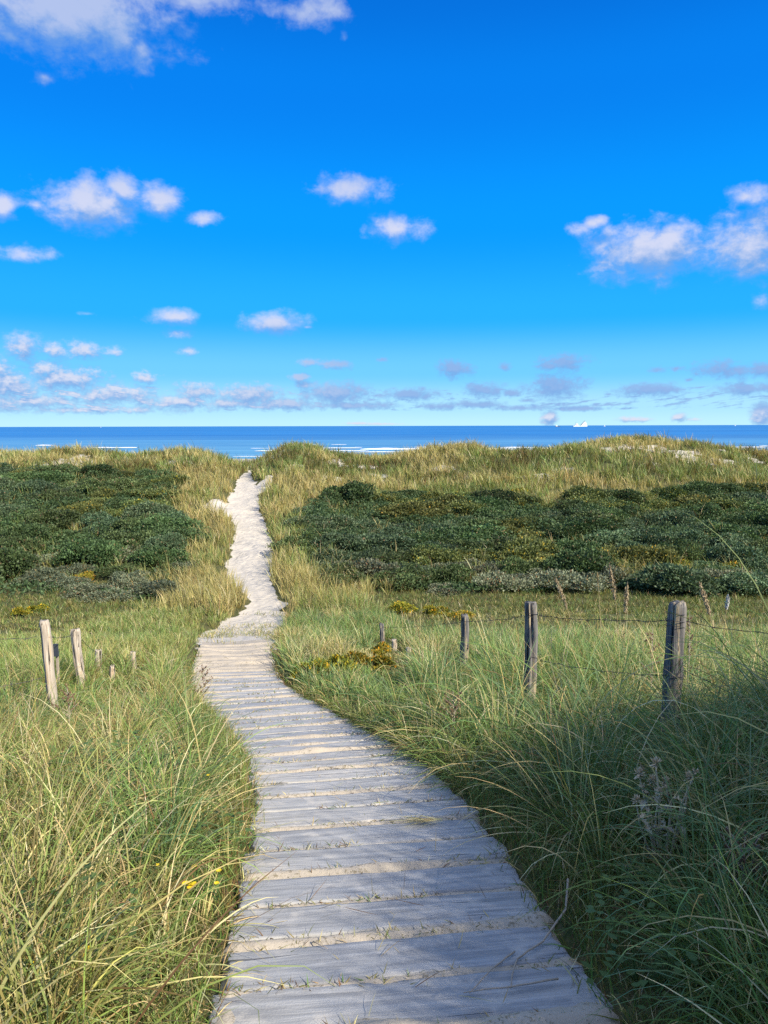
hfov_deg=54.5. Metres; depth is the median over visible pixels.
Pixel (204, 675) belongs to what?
dry weed
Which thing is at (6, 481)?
shrub
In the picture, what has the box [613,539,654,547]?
shrub
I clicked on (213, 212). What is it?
sky
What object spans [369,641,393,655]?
yellow bush
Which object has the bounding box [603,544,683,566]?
shrub
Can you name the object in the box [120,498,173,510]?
shrub
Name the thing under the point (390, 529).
shrub
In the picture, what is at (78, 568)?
shrub
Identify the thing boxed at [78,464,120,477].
shrub
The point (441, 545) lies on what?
shrub
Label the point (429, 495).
shrub
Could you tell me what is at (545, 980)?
twig
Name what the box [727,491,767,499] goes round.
shrub
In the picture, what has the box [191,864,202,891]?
yellow flower
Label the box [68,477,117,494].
shrub
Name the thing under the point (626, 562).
shrub
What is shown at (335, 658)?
yellow bush
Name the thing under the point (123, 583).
shrub
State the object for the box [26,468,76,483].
shrub
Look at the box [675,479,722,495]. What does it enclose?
shrub
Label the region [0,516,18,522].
shrub
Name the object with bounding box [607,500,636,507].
shrub
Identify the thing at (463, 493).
shrub
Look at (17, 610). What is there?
yellow bush
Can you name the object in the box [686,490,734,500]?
shrub
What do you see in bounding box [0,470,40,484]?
shrub
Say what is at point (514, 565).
shrub
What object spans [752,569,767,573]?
shrub
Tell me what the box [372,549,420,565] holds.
shrub
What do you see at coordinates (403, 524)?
shrub
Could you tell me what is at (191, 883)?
yellow flower
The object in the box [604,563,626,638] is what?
reed
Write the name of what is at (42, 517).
shrub
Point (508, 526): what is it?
shrub
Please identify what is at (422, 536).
shrub
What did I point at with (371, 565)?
shrub
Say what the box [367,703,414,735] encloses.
leafy plant
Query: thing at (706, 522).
shrub
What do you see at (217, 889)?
yellow flower
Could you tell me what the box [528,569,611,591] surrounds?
shrub
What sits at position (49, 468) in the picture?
shrub
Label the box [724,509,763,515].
shrub
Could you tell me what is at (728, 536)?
shrub
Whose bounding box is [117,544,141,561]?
shrub
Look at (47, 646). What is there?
wire fence
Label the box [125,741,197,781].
leafy plant
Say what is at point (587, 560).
shrub
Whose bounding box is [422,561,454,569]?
shrub
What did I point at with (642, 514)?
shrub
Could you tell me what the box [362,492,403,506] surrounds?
shrub
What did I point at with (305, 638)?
meadow grass
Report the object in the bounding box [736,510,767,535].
shrub
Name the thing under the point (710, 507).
shrub
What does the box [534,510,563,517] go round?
shrub
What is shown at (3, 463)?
shrub
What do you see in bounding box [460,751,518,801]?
leafy plant
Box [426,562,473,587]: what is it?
shrub
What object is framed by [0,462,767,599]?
ground cover
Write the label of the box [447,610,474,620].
yellow bush
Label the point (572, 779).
marram grass
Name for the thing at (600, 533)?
shrub
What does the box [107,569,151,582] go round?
shrub
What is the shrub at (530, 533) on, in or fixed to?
on the ground at (248, 558)
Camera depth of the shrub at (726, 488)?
40.80 m
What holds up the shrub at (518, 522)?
on the ground at (248, 558)
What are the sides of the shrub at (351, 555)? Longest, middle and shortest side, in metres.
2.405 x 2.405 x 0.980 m
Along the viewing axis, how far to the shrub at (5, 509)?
33.73 m
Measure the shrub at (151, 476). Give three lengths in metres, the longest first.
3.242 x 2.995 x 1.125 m
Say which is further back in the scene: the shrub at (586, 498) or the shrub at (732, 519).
the shrub at (586, 498)
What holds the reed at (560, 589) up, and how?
on the ground at (248, 558)
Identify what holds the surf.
on the sea
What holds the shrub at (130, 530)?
on the ground at (248, 558)
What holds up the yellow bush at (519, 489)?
on the ground at (248, 558)
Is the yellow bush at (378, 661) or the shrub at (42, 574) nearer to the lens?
the yellow bush at (378, 661)
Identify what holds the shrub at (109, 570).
on the ground at (248, 558)
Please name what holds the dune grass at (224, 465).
on the ground at (248, 558)
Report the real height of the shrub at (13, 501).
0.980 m
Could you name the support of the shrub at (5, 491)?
on the ground at (248, 558)
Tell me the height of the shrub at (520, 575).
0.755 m
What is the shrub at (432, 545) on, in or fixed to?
on the ground at (248, 558)
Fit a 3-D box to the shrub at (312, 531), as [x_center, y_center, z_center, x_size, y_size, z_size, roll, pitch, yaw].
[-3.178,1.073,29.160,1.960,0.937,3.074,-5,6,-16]
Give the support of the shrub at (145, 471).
on the ground at (248, 558)
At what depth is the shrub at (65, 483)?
41.38 m
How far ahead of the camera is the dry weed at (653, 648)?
6.37 m
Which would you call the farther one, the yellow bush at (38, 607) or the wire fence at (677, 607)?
the yellow bush at (38, 607)
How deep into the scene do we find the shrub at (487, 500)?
36.62 m
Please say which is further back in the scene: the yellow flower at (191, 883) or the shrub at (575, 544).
the shrub at (575, 544)
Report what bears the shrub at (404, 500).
on the ground at (248, 558)
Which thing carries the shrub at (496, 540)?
on the ground at (248, 558)
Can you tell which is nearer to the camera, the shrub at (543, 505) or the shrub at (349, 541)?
the shrub at (349, 541)
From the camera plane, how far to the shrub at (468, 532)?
30.15 m
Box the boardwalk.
[198,671,612,1023]
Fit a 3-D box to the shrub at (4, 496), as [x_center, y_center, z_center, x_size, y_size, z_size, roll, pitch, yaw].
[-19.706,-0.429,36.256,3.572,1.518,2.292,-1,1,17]
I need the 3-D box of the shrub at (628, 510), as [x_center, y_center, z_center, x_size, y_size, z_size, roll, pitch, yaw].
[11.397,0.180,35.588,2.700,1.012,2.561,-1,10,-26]
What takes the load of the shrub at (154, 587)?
on the ground at (248, 558)
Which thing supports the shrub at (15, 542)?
on the ground at (248, 558)
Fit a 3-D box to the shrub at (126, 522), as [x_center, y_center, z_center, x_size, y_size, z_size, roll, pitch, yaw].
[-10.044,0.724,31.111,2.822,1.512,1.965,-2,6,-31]
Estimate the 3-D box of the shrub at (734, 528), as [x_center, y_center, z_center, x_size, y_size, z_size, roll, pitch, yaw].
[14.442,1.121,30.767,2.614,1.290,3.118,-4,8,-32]
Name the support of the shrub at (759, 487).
on the ground at (248, 558)
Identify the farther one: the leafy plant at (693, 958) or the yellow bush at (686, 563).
the yellow bush at (686, 563)
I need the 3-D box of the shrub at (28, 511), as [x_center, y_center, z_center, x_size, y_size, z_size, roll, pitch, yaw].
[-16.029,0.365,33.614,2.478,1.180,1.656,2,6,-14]
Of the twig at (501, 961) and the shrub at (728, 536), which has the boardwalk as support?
the twig at (501, 961)
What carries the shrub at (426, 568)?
on the ground at (248, 558)
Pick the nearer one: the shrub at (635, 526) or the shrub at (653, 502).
the shrub at (635, 526)
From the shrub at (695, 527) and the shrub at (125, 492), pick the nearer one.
the shrub at (695, 527)
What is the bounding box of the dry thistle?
[632,756,698,860]
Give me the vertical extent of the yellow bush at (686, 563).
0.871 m
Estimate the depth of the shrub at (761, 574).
22.08 m
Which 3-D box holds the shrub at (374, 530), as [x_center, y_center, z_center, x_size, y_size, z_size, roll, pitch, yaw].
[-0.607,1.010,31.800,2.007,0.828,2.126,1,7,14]
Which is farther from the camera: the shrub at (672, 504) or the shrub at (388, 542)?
the shrub at (672, 504)
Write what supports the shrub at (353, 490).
on the ground at (248, 558)
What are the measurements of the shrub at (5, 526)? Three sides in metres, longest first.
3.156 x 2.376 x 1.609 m
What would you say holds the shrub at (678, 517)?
on the ground at (248, 558)
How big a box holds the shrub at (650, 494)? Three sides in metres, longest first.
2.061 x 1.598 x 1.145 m
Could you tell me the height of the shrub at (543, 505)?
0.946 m
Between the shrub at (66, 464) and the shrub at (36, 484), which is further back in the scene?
the shrub at (66, 464)
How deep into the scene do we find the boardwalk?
2.74 m
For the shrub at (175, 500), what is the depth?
36.61 m
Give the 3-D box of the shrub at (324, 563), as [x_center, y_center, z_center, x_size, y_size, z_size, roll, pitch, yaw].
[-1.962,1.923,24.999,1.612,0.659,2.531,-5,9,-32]
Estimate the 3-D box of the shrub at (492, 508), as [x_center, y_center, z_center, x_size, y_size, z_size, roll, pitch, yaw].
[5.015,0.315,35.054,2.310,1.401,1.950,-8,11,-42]
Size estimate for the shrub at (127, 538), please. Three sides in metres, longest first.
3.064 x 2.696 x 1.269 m
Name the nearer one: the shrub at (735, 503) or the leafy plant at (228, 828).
the leafy plant at (228, 828)
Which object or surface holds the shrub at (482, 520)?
on the ground at (248, 558)
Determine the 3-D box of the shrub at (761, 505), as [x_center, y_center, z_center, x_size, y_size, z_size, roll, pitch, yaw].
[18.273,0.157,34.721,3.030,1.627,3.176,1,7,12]
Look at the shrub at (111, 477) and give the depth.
42.81 m
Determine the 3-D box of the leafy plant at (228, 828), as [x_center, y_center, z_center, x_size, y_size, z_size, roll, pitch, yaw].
[-0.717,1.382,3.130,0.324,0.192,0.330,0,7,0]
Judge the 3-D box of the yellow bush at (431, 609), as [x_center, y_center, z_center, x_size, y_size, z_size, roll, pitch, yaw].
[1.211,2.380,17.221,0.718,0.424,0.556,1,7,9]
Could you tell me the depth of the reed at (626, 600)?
9.59 m
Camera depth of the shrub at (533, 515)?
32.71 m
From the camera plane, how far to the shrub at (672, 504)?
36.71 m
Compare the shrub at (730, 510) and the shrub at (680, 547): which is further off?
the shrub at (730, 510)
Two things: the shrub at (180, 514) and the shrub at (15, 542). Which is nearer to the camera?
the shrub at (15, 542)
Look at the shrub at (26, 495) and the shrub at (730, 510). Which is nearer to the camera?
the shrub at (730, 510)
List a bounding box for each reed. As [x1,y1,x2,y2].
[554,576,579,635]
[586,572,607,647]
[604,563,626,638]
[611,581,629,649]
[699,581,716,649]
[715,595,729,661]
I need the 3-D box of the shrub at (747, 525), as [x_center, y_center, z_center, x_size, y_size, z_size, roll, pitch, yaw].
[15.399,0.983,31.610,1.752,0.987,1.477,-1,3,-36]
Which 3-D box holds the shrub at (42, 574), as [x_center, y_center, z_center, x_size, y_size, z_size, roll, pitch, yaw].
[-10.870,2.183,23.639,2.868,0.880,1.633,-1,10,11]
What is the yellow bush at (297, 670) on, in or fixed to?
on the ground at (248, 558)
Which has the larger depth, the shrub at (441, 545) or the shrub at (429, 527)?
the shrub at (429, 527)
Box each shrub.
[0,462,14,468]
[0,467,21,474]
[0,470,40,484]
[0,476,21,489]
[0,489,20,500]
[0,490,11,501]
[0,503,36,515]
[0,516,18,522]
[0,520,12,531]
[0,521,52,542]
[0,535,48,554]
[0,546,43,580]
[1,497,23,504]
[3,507,47,519]
[6,566,69,585]
[9,478,60,493]
[12,467,34,472]
[19,490,40,500]
[20,506,84,532]
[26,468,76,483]
[26,487,86,506]
[34,551,88,567]
[35,575,94,590]
[36,465,78,479]
[39,533,108,562]
[42,528,94,545]
[45,496,92,508]
[50,463,79,468]
[51,537,131,564]
[54,480,76,488]
[54,500,106,517]
[55,562,94,577]
[58,582,114,600]
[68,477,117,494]
[72,497,115,506]
[75,587,145,602]
[77,509,119,526]
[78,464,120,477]
[79,515,131,535]
[86,528,139,539]
[87,486,119,498]
[89,497,116,501]
[93,562,153,577]
[95,474,117,480]
[100,496,131,510]
[100,529,154,549]
[102,476,155,490]
[103,507,125,516]
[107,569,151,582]
[108,573,150,591]
[110,511,166,531]
[113,487,149,496]
[115,469,134,476]
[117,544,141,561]
[119,500,174,518]
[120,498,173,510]
[124,474,145,478]
[125,545,191,567]
[127,487,199,498]
[128,578,185,599]
[131,468,176,475]
[133,474,163,479]
[134,513,208,531]
[142,531,189,549]
[143,474,190,487]
[147,480,182,488]
[150,526,213,545]
[154,495,180,504]
[154,508,191,518]
[167,560,204,570]
[265,534,328,553]
[281,527,321,541]
[282,514,330,527]
[283,505,328,515]
[306,531,372,551]
[306,547,363,561]
[306,560,366,586]
[311,559,336,569]
[312,514,360,529]
[318,478,378,504]
[319,528,359,532]
[322,557,410,576]
[356,517,392,528]
[357,533,422,553]
[359,547,387,559]
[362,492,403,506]
[365,527,381,532]
[371,561,433,592]
[372,499,466,521]
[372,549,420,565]
[378,526,417,536]
[380,489,425,501]
[384,497,424,504]
[384,515,416,523]
[390,522,423,528]
[398,564,443,580]
[405,531,448,544]
[405,543,464,566]
[408,541,446,563]
[414,523,453,533]
[419,491,444,502]
[419,540,460,549]
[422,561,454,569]
[424,522,506,543]
[425,582,471,596]
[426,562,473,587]
[431,519,458,527]
[433,494,468,504]
[435,548,498,562]
[439,491,477,497]
[439,498,489,513]
[439,538,498,554]
[453,515,477,523]
[454,557,503,568]
[457,516,500,527]
[460,494,513,508]
[465,487,521,507]
[467,505,509,518]
[471,561,501,575]
[471,570,535,591]
[482,523,526,536]
[488,535,539,550]
[489,535,557,562]
[490,555,541,574]
[498,517,538,530]
[508,491,544,505]
[508,573,536,590]
[512,526,559,541]
[513,511,553,528]
[519,502,550,511]
[522,555,554,569]
[526,568,580,580]
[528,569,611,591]
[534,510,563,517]
[538,553,557,561]
[540,523,591,541]
[541,546,623,574]
[542,545,568,554]
[546,499,562,506]
[549,498,597,510]
[550,516,571,524]
[555,516,623,533]
[555,537,603,551]
[558,505,597,515]
[559,485,617,499]
[560,508,625,527]
[564,492,610,506]
[581,564,635,587]
[582,527,640,546]
[593,543,614,553]
[601,507,629,520]
[602,550,641,570]
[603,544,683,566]
[605,488,651,507]
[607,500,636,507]
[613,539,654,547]
[615,505,644,515]
[616,573,665,591]
[620,517,649,526]
[625,526,674,544]
[627,525,645,530]
[629,510,661,518]
[633,562,721,598]
[635,502,663,512]
[636,490,655,499]
[638,499,664,508]
[641,509,699,528]
[648,484,690,500]
[651,497,677,505]
[653,501,698,511]
[659,539,710,562]
[662,528,713,546]
[667,524,719,534]
[669,493,712,504]
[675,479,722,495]
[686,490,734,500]
[687,560,732,569]
[688,502,727,520]
[693,519,731,527]
[699,521,765,540]
[702,495,748,509]
[702,538,765,563]
[704,566,758,577]
[706,481,747,493]
[708,512,761,534]
[709,532,756,546]
[714,570,767,597]
[717,507,758,515]
[722,570,767,578]
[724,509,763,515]
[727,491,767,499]
[729,496,759,506]
[731,554,767,570]
[735,482,767,492]
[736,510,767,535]
[737,523,763,532]
[742,498,767,512]
[742,537,767,546]
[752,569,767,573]
[755,539,767,552]
[759,544,767,556]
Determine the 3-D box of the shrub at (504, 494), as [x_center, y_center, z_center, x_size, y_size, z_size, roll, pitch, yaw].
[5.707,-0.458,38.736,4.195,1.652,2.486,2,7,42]
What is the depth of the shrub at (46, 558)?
26.05 m
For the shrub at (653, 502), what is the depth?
37.20 m
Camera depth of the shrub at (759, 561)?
24.47 m
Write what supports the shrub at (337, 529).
on the ground at (248, 558)
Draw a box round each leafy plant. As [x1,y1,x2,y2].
[0,697,38,722]
[0,862,137,966]
[48,730,146,786]
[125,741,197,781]
[176,806,252,859]
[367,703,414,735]
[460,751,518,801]
[581,873,712,1008]
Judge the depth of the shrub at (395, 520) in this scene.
33.84 m
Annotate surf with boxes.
[38,444,547,456]
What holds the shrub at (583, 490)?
on the ground at (248, 558)
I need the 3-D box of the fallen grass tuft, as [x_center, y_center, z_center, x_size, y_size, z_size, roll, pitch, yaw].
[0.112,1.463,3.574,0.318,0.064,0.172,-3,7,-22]
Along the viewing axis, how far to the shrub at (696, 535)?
29.08 m
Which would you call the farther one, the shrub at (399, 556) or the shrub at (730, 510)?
the shrub at (730, 510)
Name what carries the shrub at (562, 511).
on the ground at (248, 558)
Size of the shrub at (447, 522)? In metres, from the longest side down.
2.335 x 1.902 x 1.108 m
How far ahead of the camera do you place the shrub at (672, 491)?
39.53 m
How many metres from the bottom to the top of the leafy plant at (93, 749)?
0.301 m
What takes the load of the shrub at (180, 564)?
on the ground at (248, 558)
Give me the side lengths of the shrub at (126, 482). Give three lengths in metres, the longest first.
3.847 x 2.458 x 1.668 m
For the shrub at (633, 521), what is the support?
on the ground at (248, 558)
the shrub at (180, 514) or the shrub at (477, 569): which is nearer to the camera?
the shrub at (477, 569)
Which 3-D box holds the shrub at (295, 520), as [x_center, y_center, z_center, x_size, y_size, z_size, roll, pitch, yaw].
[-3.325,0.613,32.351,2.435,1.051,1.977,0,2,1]
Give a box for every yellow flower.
[74,944,100,975]
[179,881,196,915]
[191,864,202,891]
[204,881,220,909]
[210,868,227,901]
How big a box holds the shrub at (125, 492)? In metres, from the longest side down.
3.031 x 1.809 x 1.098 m
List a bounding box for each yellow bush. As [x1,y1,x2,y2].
[10,606,28,615]
[24,603,50,614]
[67,571,95,580]
[289,662,327,679]
[302,654,357,677]
[342,650,396,672]
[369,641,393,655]
[387,601,418,614]
[422,604,448,616]
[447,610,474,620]
[511,487,528,492]
[666,558,691,566]
[722,560,741,567]
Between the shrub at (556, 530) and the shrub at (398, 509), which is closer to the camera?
the shrub at (556, 530)
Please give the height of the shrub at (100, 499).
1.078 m
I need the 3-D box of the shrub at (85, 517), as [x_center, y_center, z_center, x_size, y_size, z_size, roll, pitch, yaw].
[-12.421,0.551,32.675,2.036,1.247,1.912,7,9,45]
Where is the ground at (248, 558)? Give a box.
[0,442,767,1023]
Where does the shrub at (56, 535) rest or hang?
on the ground at (248, 558)
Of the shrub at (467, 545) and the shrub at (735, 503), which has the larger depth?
the shrub at (735, 503)
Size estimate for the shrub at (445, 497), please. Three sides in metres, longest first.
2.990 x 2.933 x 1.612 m
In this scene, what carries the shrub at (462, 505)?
on the ground at (248, 558)
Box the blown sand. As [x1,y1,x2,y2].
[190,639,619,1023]
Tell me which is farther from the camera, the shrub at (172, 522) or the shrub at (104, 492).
the shrub at (104, 492)
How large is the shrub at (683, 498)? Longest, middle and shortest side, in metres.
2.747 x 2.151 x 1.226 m
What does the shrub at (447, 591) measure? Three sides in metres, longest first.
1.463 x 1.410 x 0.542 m
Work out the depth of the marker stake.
7.62 m
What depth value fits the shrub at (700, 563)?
24.70 m
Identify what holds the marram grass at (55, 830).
on the ground at (248, 558)
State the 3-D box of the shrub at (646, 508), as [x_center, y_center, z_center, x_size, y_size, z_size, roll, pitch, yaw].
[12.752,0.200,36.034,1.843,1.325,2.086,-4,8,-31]
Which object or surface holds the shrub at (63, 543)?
on the ground at (248, 558)
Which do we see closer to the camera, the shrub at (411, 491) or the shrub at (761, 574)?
the shrub at (761, 574)
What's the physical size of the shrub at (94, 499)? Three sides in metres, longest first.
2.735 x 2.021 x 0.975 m
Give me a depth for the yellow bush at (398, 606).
17.46 m
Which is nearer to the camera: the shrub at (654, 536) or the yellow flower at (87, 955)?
the yellow flower at (87, 955)
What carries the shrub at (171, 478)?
on the ground at (248, 558)
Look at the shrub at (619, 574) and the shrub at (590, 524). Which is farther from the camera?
the shrub at (590, 524)
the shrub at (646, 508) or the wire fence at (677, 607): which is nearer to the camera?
the wire fence at (677, 607)
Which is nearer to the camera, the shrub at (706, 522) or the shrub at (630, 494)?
the shrub at (706, 522)
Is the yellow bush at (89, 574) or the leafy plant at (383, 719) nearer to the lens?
the leafy plant at (383, 719)
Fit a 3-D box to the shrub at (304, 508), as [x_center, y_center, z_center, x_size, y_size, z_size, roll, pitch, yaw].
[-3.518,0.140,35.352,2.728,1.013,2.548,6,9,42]
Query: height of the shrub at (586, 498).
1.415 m
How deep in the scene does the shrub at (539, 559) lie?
25.10 m
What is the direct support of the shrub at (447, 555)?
on the ground at (248, 558)
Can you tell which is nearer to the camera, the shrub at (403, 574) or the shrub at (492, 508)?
the shrub at (403, 574)
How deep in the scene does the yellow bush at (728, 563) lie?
24.78 m
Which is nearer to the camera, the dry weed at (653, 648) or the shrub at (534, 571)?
the dry weed at (653, 648)
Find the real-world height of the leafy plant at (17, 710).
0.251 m
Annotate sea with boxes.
[0,425,767,458]
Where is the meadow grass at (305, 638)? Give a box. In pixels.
[0,595,767,725]
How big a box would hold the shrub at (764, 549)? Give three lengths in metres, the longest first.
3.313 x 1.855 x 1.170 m
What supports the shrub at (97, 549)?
on the ground at (248, 558)
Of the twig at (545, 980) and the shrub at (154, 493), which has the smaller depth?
the twig at (545, 980)
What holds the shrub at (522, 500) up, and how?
on the ground at (248, 558)
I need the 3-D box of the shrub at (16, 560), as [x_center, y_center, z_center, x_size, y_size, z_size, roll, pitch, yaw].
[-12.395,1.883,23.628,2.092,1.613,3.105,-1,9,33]
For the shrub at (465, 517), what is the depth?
33.59 m
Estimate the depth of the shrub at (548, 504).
36.52 m
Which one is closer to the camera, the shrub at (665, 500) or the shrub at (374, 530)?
the shrub at (374, 530)
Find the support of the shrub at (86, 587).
on the ground at (248, 558)
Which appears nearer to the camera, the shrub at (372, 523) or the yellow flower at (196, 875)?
the yellow flower at (196, 875)
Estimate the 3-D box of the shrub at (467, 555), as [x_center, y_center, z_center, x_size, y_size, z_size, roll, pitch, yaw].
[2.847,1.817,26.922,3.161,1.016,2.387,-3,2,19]
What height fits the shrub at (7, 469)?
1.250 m
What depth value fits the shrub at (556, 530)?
30.02 m
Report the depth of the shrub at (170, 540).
27.21 m
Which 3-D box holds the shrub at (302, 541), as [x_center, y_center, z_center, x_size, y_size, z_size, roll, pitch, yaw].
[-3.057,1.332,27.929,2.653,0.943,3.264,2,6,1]
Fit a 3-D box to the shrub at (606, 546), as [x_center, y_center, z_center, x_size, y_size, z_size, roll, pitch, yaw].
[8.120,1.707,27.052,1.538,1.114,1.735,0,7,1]
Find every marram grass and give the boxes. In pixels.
[0,638,335,1023]
[120,509,767,1023]
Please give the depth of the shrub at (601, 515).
32.31 m
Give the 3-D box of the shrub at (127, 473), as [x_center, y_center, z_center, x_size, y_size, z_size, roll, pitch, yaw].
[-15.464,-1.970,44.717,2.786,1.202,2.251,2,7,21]
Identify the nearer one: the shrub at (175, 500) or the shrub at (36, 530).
the shrub at (36, 530)
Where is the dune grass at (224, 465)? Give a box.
[0,429,767,634]
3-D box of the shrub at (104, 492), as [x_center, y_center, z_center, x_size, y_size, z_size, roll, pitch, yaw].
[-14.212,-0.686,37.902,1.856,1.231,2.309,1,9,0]
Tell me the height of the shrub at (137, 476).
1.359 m
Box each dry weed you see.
[51,683,77,723]
[189,665,212,702]
[436,689,469,736]
[639,627,661,700]
[684,612,701,685]
[705,826,767,898]
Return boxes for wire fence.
[0,619,136,710]
[379,600,767,738]
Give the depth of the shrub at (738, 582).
20.85 m
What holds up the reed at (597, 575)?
on the ground at (248, 558)
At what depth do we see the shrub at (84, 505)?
33.84 m
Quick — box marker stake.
[53,644,59,684]
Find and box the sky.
[0,0,767,426]
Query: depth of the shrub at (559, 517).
32.75 m
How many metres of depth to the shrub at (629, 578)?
22.21 m
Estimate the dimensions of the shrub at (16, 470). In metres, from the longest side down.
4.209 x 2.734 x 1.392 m
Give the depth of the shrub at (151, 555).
25.32 m
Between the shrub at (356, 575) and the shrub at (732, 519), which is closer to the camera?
the shrub at (356, 575)
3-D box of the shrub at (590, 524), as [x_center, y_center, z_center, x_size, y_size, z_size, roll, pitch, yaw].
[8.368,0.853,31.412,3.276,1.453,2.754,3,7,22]
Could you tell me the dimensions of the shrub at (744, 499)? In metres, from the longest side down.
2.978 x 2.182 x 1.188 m
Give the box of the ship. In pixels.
[573,421,587,426]
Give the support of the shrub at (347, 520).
on the ground at (248, 558)
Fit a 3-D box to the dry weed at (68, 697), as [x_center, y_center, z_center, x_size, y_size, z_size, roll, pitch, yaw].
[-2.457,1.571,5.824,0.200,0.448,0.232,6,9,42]
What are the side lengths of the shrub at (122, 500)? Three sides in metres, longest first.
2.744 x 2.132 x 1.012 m
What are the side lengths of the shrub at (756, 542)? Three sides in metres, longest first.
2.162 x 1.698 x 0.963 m
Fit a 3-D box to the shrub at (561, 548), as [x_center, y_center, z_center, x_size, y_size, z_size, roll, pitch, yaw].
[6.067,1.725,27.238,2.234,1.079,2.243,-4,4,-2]
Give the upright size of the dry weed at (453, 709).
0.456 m
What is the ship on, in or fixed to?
on the sea
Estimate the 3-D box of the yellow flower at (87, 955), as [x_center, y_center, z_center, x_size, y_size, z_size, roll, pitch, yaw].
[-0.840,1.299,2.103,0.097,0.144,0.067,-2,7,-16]
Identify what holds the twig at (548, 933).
on the boardwalk
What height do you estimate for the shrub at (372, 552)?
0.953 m
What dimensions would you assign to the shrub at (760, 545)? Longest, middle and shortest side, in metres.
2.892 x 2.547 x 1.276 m
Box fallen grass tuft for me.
[382,814,442,827]
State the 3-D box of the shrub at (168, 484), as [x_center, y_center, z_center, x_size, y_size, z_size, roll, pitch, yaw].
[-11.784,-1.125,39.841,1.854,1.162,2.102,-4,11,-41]
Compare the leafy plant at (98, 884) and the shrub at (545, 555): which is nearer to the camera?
the leafy plant at (98, 884)
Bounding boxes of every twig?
[463,978,558,992]
[469,950,514,992]
[511,878,568,985]
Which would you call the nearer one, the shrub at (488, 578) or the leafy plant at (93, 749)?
the leafy plant at (93, 749)
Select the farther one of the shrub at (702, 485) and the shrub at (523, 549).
the shrub at (702, 485)
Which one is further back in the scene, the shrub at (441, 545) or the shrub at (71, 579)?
the shrub at (441, 545)
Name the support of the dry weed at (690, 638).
on the ground at (248, 558)
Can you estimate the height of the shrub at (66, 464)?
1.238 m
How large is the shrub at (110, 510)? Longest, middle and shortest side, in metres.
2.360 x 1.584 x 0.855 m
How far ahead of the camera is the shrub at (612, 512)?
33.99 m
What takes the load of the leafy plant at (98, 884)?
on the ground at (248, 558)
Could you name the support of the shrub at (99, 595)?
on the ground at (248, 558)
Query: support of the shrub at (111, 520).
on the ground at (248, 558)
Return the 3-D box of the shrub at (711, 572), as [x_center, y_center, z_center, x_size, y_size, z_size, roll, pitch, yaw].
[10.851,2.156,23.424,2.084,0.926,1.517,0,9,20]
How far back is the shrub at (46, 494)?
36.41 m
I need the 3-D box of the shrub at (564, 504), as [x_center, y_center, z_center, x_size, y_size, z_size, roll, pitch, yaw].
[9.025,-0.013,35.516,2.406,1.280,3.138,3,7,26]
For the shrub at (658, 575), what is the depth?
20.81 m
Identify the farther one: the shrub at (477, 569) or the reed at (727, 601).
the shrub at (477, 569)
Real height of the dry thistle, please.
0.481 m
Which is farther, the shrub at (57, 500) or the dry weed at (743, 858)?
the shrub at (57, 500)
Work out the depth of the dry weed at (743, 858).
2.46 m
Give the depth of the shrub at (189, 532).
28.65 m
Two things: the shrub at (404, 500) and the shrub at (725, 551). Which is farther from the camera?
the shrub at (404, 500)
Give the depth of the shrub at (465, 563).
25.31 m
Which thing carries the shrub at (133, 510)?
on the ground at (248, 558)
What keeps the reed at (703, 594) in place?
on the ground at (248, 558)
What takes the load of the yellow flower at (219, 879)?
on the ground at (248, 558)

